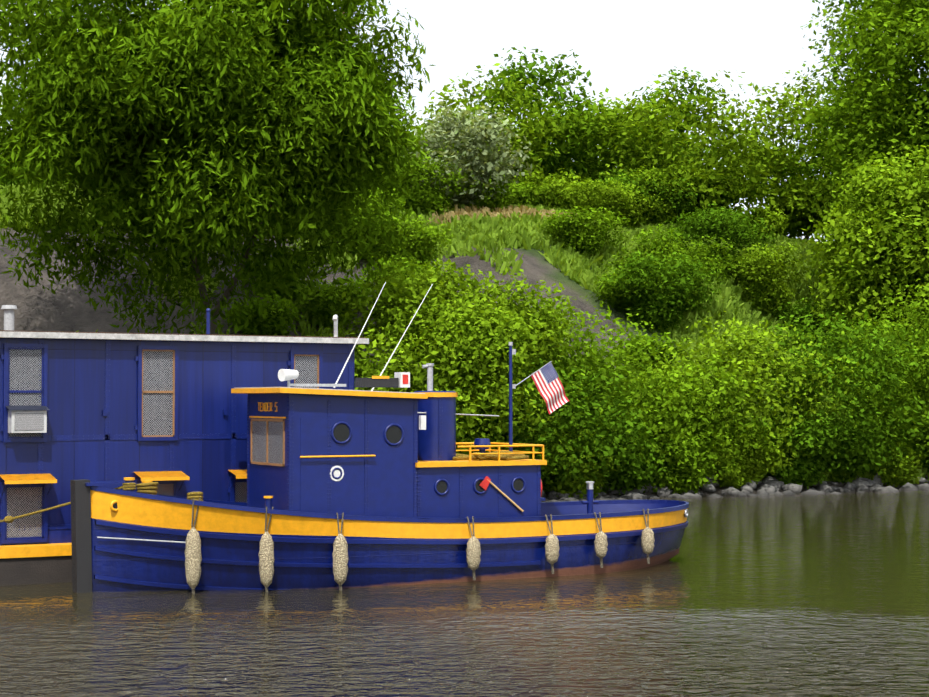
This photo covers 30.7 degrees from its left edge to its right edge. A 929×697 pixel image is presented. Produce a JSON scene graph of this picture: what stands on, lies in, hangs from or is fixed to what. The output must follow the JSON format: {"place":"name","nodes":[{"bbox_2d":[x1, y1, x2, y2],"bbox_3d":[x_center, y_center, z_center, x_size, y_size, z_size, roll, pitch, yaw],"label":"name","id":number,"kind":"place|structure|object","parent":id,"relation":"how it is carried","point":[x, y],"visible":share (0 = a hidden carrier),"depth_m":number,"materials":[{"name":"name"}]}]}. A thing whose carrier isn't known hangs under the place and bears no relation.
{"place":"outdoors","nodes":[
{"label":"outdoors","id":0,"kind":"place"},
{"bbox_2d":[0,0,927,240],"label":"sky","id":1,"kind":"structure","parent":0,"point":[623,44],"materials":[{"name":"white"}]},
{"bbox_2d":[0,488,928,696],"bbox_3d":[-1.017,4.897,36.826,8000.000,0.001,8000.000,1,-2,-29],"label":"canal water","id":2,"kind":"structure","parent":0,"point":[811,595],"depth_m":27.96,"materials":[{"name":"green liquid"}]},
{"bbox_2d":[0,305,368,585],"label":"houseboat","id":3,"kind":"object","parent":2,"relation":"in","point":[167,412],"visible":0.6,"depth_m":36.09,"materials":[{"name":"blue paint"}]},
{"bbox_2d":[70,282,688,592],"bbox_3d":[-1.217,2.342,36.621,14.518,7.694,4.465,1,-2,-29],"label":"tugboat","id":4,"kind":"object","parent":2,"relation":"on","point":[355,488],"visible":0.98,"depth_m":34.87,"materials":[{"name":"blue paint"}]},
{"bbox_2d":[0,483,135,522],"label":"mooring line","id":5,"kind":"object","parent":4,"relation":"attached to","point":[10,519],"visible":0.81,"depth_m":33.39,"materials":[{"name":"yellow fabric"}]},
{"bbox_2d":[0,217,928,499],"bbox_3d":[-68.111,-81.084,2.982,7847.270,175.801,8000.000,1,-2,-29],"label":"terrain","id":6,"kind":"structure","parent":0,"point":[64,309],"depth_m":73.07,"materials":[{"name":"grey soil"}]},
{"bbox_2d":[0,137,82,186],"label":"ridge tree","id":7,"kind":"object","parent":6,"relation":"on","point":[3,180],"depth_m":87.97,"materials":[{"name":"green plant"}]},
{"bbox_2d":[0,0,435,334],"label":"locust tree","id":8,"kind":"object","parent":6,"relation":"on","point":[139,109],"visible":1,"depth_m":58.74,"materials":[{"name":"green plant"}]},
{"bbox_2d":[224,290,302,335],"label":"bush","id":9,"kind":"object","parent":6,"relation":"on","point":[274,319],"visible":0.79,"depth_m":70.43,"materials":[{"name":"green plant"}]},
{"bbox_2d":[232,243,326,301],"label":"bush","id":10,"kind":"object","parent":6,"relation":"on","point":[291,287],"visible":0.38,"depth_m":74.13,"materials":[{"name":"green plant"}]},
{"bbox_2d":[294,193,356,235],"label":"bush","id":11,"kind":"object","parent":6,"relation":"on","point":[332,220],"depth_m":80.18,"materials":[{"name":"green plant"}]},
{"bbox_2d":[294,276,373,329],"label":"bush","id":12,"kind":"object","parent":6,"relation":"on","point":[325,306],"visible":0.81,"depth_m":73.44,"materials":[{"name":"green plant"}]},
{"bbox_2d":[354,364,366,388],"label":"bush","id":13,"kind":"object","parent":6,"relation":"on","point":[359,375],"depth_m":67.64,"materials":[{"name":"green plant"}]},
{"bbox_2d":[329,187,405,259],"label":"bush","id":14,"kind":"object","parent":6,"relation":"on","point":[386,208],"visible":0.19,"depth_m":81.19,"materials":[{"name":"green plant"}]},
{"bbox_2d":[353,127,421,197],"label":"ridge tree","id":15,"kind":"object","parent":6,"relation":"on","point":[397,158],"depth_m":97.66,"materials":[{"name":"green plant"}]},
{"bbox_2d":[345,254,452,318],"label":"bush","id":16,"kind":"object","parent":6,"relation":"on","point":[402,269],"visible":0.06,"depth_m":75.60,"materials":[{"name":"green plant"}]},
{"bbox_2d":[352,212,452,269],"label":"bush","id":17,"kind":"object","parent":6,"relation":"on","point":[423,245],"visible":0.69,"depth_m":80.89,"materials":[{"name":"green plant"}]},
{"bbox_2d":[373,135,465,199],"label":"ridge tree","id":18,"kind":"object","parent":6,"relation":"on","point":[438,155],"visible":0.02,"depth_m":100.17,"materials":[{"name":"green plant"}]},
{"bbox_2d":[368,154,480,214],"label":"bush","id":19,"kind":"object","parent":6,"relation":"on","point":[428,200],"visible":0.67,"depth_m":89.35,"materials":[{"name":"green plant"}]},
{"bbox_2d":[311,258,584,416],"bbox_3d":[-0.365,0.962,64.652,9.908,9.195,9.460,-1,-2,35],"label":"bush","id":20,"kind":"object","parent":6,"relation":"on","point":[523,324],"visible":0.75,"depth_m":62.46,"materials":[{"name":"green plant"}]},
{"bbox_2d":[354,322,562,454],"bbox_3d":[-0.813,2.361,61.313,8.554,6.761,9.258,0,-2,11],"label":"bank tree","id":21,"kind":"object","parent":6,"relation":"on","point":[393,367],"visible":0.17,"depth_m":59.94,"materials":[{"name":"green plant"}]},
{"bbox_2d":[0,183,928,492],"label":"green grass","id":22,"kind":"structure","parent":6,"relation":"on","point":[480,233],"depth_m":86.91,"materials":[{"name":"green plant"}]},
{"bbox_2d":[397,100,532,208],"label":"bush","id":23,"kind":"object","parent":6,"relation":"on","point":[478,136],"visible":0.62,"depth_m":90.89,"materials":[{"name":"green plant"}]},
{"bbox_2d":[412,63,571,188],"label":"ridge tree","id":24,"kind":"object","parent":6,"relation":"on","point":[527,132],"visible":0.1,"depth_m":99.59,"materials":[{"name":"green plant"}]},
{"bbox_2d":[466,170,517,211],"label":"bush","id":25,"kind":"object","parent":6,"relation":"on","point":[497,201],"visible":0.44,"depth_m":91.34,"materials":[{"name":"green plant"}]},
{"bbox_2d":[456,401,530,456],"bbox_3d":[0.442,3.827,62.818,5.456,3.935,4.955,1,-2,-29],"label":"shore shrub","id":26,"kind":"object","parent":6,"relation":"on","point":[481,431],"visible":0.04,"depth_m":62.00,"materials":[{"name":"green plant"}]},
{"bbox_2d":[468,410,572,478],"bbox_3d":[1.978,3.985,64.489,4.208,3.891,5.156,0,-2,-2],"label":"shore shrub","id":27,"kind":"object","parent":6,"relation":"on","point":[551,448],"visible":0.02,"depth_m":63.11,"materials":[{"name":"green plant"}]},
{"bbox_2d":[427,204,622,231],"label":"dry slope grass","id":28,"kind":"structure","parent":6,"relation":"on","point":[482,210],"depth_m":90.34,"materials":[{"name":"plant"}]},
{"bbox_2d":[502,181,557,206],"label":"bush","id":29,"kind":"object","parent":6,"relation":"on","point":[522,197],"visible":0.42,"depth_m":95.53,"materials":[{"name":"green plant"}]},
{"bbox_2d":[455,47,611,191],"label":"ridge tree","id":30,"kind":"object","parent":6,"relation":"on","point":[555,162],"visible":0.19,"depth_m":104.96,"materials":[{"name":"green plant"}]},
{"bbox_2d":[513,168,580,208],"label":"bush","id":31,"kind":"object","parent":6,"relation":"on","point":[558,184],"visible":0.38,"depth_m":96.16,"materials":[{"name":"green plant"}]},
{"bbox_2d":[444,357,651,490],"bbox_3d":[2.372,3.063,64.767,8.966,5.619,8.675,1,-2,-29],"label":"shrub","id":32,"kind":"object","parent":6,"relation":"on","point":[580,411],"visible":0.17,"depth_m":63.30,"materials":[{"name":"green plant"}]},
{"bbox_2d":[542,419,626,498],"bbox_3d":[4.098,4.370,64.809,4.294,3.412,3.528,0,-2,-1],"label":"shore shrub","id":33,"kind":"object","parent":6,"relation":"on","point":[566,484],"visible":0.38,"depth_m":64.22,"materials":[{"name":"green plant"}]},
{"bbox_2d":[458,295,711,472],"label":"bank tree","id":34,"kind":"object","parent":6,"relation":"on","point":[592,359],"visible":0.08,"depth_m":66.65,"materials":[{"name":"green plant"}]},
{"bbox_2d":[541,206,629,255],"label":"bush","id":35,"kind":"object","parent":6,"relation":"on","point":[581,236],"visible":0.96,"depth_m":87.95,"materials":[{"name":"green plant"}]},
{"bbox_2d":[555,357,628,423],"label":"bush","id":36,"kind":"object","parent":6,"relation":"on","point":[593,391],"visible":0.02,"depth_m":70.97,"materials":[{"name":"green plant"}]},
{"bbox_2d":[515,87,669,206],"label":"ridge tree","id":37,"kind":"object","parent":6,"relation":"on","point":[581,128],"visible":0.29,"depth_m":103.73,"materials":[{"name":"green plant"}]},
{"bbox_2d":[554,176,633,224],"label":"bush","id":38,"kind":"object","parent":6,"relation":"on","point":[581,196],"visible":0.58,"depth_m":94.15,"materials":[{"name":"green plant"}]},
{"bbox_2d":[584,170,655,220],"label":"bush","id":39,"kind":"object","parent":6,"relation":"on","point":[620,179],"visible":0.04,"depth_m":98.26,"materials":[{"name":"green plant"}]},
{"bbox_2d":[553,101,690,171],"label":"ridge tree","id":40,"kind":"object","parent":6,"relation":"on","point":[658,155],"visible":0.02,"depth_m":112.00,"materials":[{"name":"green plant"}]},
{"bbox_2d":[584,428,672,494],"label":"shore shrub","id":41,"kind":"object","parent":6,"relation":"on","point":[630,477],"visible":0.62,"depth_m":65.27,"materials":[{"name":"green plant"}]},
{"bbox_2d":[592,267,667,314],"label":"bush","id":42,"kind":"object","parent":6,"relation":"on","point":[619,304],"visible":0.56,"depth_m":83.25,"materials":[{"name":"green plant"}]},
{"bbox_2d":[613,183,665,229],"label":"bush","id":43,"kind":"object","parent":6,"relation":"on","point":[632,213],"visible":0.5,"depth_m":97.60,"materials":[{"name":"green plant"}]},
{"bbox_2d":[592,168,697,224],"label":"bush","id":44,"kind":"object","parent":6,"relation":"on","point":[668,191],"visible":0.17,"depth_m":98.29,"materials":[{"name":"green plant"}]},
{"bbox_2d":[612,332,689,375],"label":"bush","id":45,"kind":"object","parent":6,"relation":"on","point":[668,342],"visible":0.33,"depth_m":77.97,"materials":[{"name":"green plant"}]},
{"bbox_2d":[613,165,695,226],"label":"bush","id":46,"kind":"object","parent":6,"relation":"on","point":[655,177],"visible":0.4,"depth_m":98.77,"materials":[{"name":"green plant"}]},
{"bbox_2d":[633,270,691,305],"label":"bush","id":47,"kind":"object","parent":6,"relation":"on","point":[680,287],"depth_m":83.25,"materials":[{"name":"green plant"}]},
{"bbox_2d":[634,241,690,259],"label":"bush","id":48,"kind":"object","parent":6,"relation":"on","point":[660,248],"visible":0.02,"depth_m":89.25,"materials":[{"name":"green plant"}]},
{"bbox_2d":[602,251,725,332],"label":"bush","id":49,"kind":"object","parent":6,"relation":"on","point":[656,310],"visible":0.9,"depth_m":82.55,"materials":[{"name":"green plant"}]},
{"bbox_2d":[597,224,737,314],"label":"bush","id":50,"kind":"object","parent":6,"relation":"on","point":[705,260],"visible":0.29,"depth_m":85.80,"materials":[{"name":"green plant"}]},
{"bbox_2d":[617,118,720,168],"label":"ridge tree","id":51,"kind":"object","parent":6,"relation":"on","point":[684,140],"depth_m":119.99,"materials":[{"name":"green plant"}]},
{"bbox_2d":[619,66,733,219],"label":"ridge tree","id":52,"kind":"object","parent":6,"relation":"on","point":[681,95],"visible":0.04,"depth_m":112.63,"materials":[{"name":"green plant"}]},
{"bbox_2d":[637,436,718,494],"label":"shore shrub","id":53,"kind":"object","parent":6,"relation":"on","point":[682,481],"visible":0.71,"depth_m":66.21,"materials":[{"name":"green plant"}]},
{"bbox_2d":[588,70,776,223],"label":"ridge tree","id":54,"kind":"object","parent":6,"relation":"on","point":[711,185],"visible":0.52,"depth_m":100.17,"materials":[{"name":"green plant"}]},
{"bbox_2d":[589,351,780,480],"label":"bank tree","id":55,"kind":"object","parent":6,"relation":"on","point":[713,402],"visible":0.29,"depth_m":67.05,"materials":[{"name":"green plant"}]},
{"bbox_2d":[657,202,776,277],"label":"bush","id":56,"kind":"object","parent":6,"relation":"on","point":[724,226],"visible":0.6,"depth_m":91.51,"materials":[{"name":"green plant"}]},
{"bbox_2d":[541,473,928,501],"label":"shoreline rocks","id":57,"kind":"object","parent":6,"relation":"on","point":[770,485],"visible":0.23,"depth_m":67.81,"materials":[{"name":"stone"}]},
{"bbox_2d":[624,311,864,476],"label":"bank tree","id":58,"kind":"object","parent":6,"relation":"on","point":[744,357],"visible":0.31,"depth_m":69.76,"materials":[{"name":"green plant"}]},
{"bbox_2d":[707,426,787,488],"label":"shore shrub","id":59,"kind":"object","parent":6,"relation":"on","point":[739,475],"visible":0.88,"depth_m":68.05,"materials":[{"name":"green plant"}]},
{"bbox_2d":[726,205,788,242],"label":"bush","id":60,"kind":"object","parent":6,"relation":"on","point":[766,215],"visible":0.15,"depth_m":100.80,"materials":[{"name":"green plant"}]},
{"bbox_2d":[714,242,811,316],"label":"bush","id":61,"kind":"object","parent":6,"relation":"on","point":[766,294],"visible":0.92,"depth_m":90.35,"materials":[{"name":"green plant"}]},
{"bbox_2d":[722,132,817,238],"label":"ridge tree","id":62,"kind":"object","parent":6,"relation":"on","point":[777,180],"visible":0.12,"depth_m":118.46,"materials":[{"name":"green plant"}]},
{"bbox_2d":[742,411,843,488],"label":"shore shrub","id":63,"kind":"object","parent":6,"relation":"on","point":[799,471],"visible":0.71,"depth_m":69.08,"materials":[{"name":"green plant"}]},
{"bbox_2d":[727,65,883,239],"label":"ridge tree","id":64,"kind":"object","parent":6,"relation":"on","point":[796,202],"visible":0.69,"depth_m":110.33,"materials":[{"name":"green plant"}]},
{"bbox_2d":[772,297,838,348],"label":"bush","id":65,"kind":"object","parent":6,"relation":"on","point":[798,311],"visible":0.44,"depth_m":89.47,"materials":[{"name":"green plant"}]},
{"bbox_2d":[782,124,883,234],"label":"ridge tree","id":66,"kind":"object","parent":6,"relation":"on","point":[811,172],"depth_m":114.69,"materials":[{"name":"green plant"}]},
{"bbox_2d":[746,311,928,479],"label":"bank tree","id":67,"kind":"object","parent":6,"relation":"on","point":[862,453],"visible":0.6,"depth_m":70.28,"materials":[{"name":"green plant"}]},
{"bbox_2d":[819,426,875,482],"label":"shore shrub","id":68,"kind":"object","parent":6,"relation":"on","point":[839,477],"visible":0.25,"depth_m":71.25,"materials":[{"name":"green plant"}]},
{"bbox_2d":[790,310,928,467],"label":"bank tree","id":69,"kind":"object","parent":6,"relation":"on","point":[913,368],"visible":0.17,"depth_m":72.90,"materials":[{"name":"green plant"}]},
{"bbox_2d":[791,0,928,324],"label":"tree","id":70,"kind":"object","parent":6,"relation":"on","point":[900,21],"visible":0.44,"depth_m":87.80,"materials":[{"name":"green plant"}]},
{"bbox_2d":[796,0,928,210],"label":"tree","id":71,"kind":"object","parent":6,"relation":"on","point":[825,26],"visible":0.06,"depth_m":95.60,"materials":[{"name":"green plant"}]},
{"bbox_2d":[802,143,928,403],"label":"slope tree","id":72,"kind":"object","parent":6,"relation":"on","point":[901,201],"visible":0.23,"depth_m":82.61,"materials":[{"name":"green plant"}]},
{"bbox_2d":[828,380,919,431],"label":"bush","id":73,"kind":"object","parent":6,"relation":"on","point":[876,399],"visible":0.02,"depth_m":79.12,"materials":[{"name":"green plant"}]},
{"bbox_2d":[868,439,922,487],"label":"shore shrub","id":74,"kind":"object","parent":6,"relation":"on","point":[900,473],"visible":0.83,"depth_m":72.27,"materials":[{"name":"green plant"}]},
{"bbox_2d":[872,279,928,460],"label":"bank tree","id":75,"kind":"object","parent":6,"relation":"on","point":[915,312],"visible":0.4,"depth_m":74.87,"materials":[{"name":"green plant"}]},
{"bbox_2d":[904,432,928,471],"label":"shore shrub","id":76,"kind":"object","parent":6,"relation":"on","point":[925,461],"visible":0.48,"depth_m":74.36,"materials":[{"name":"green plant"}]}
]}

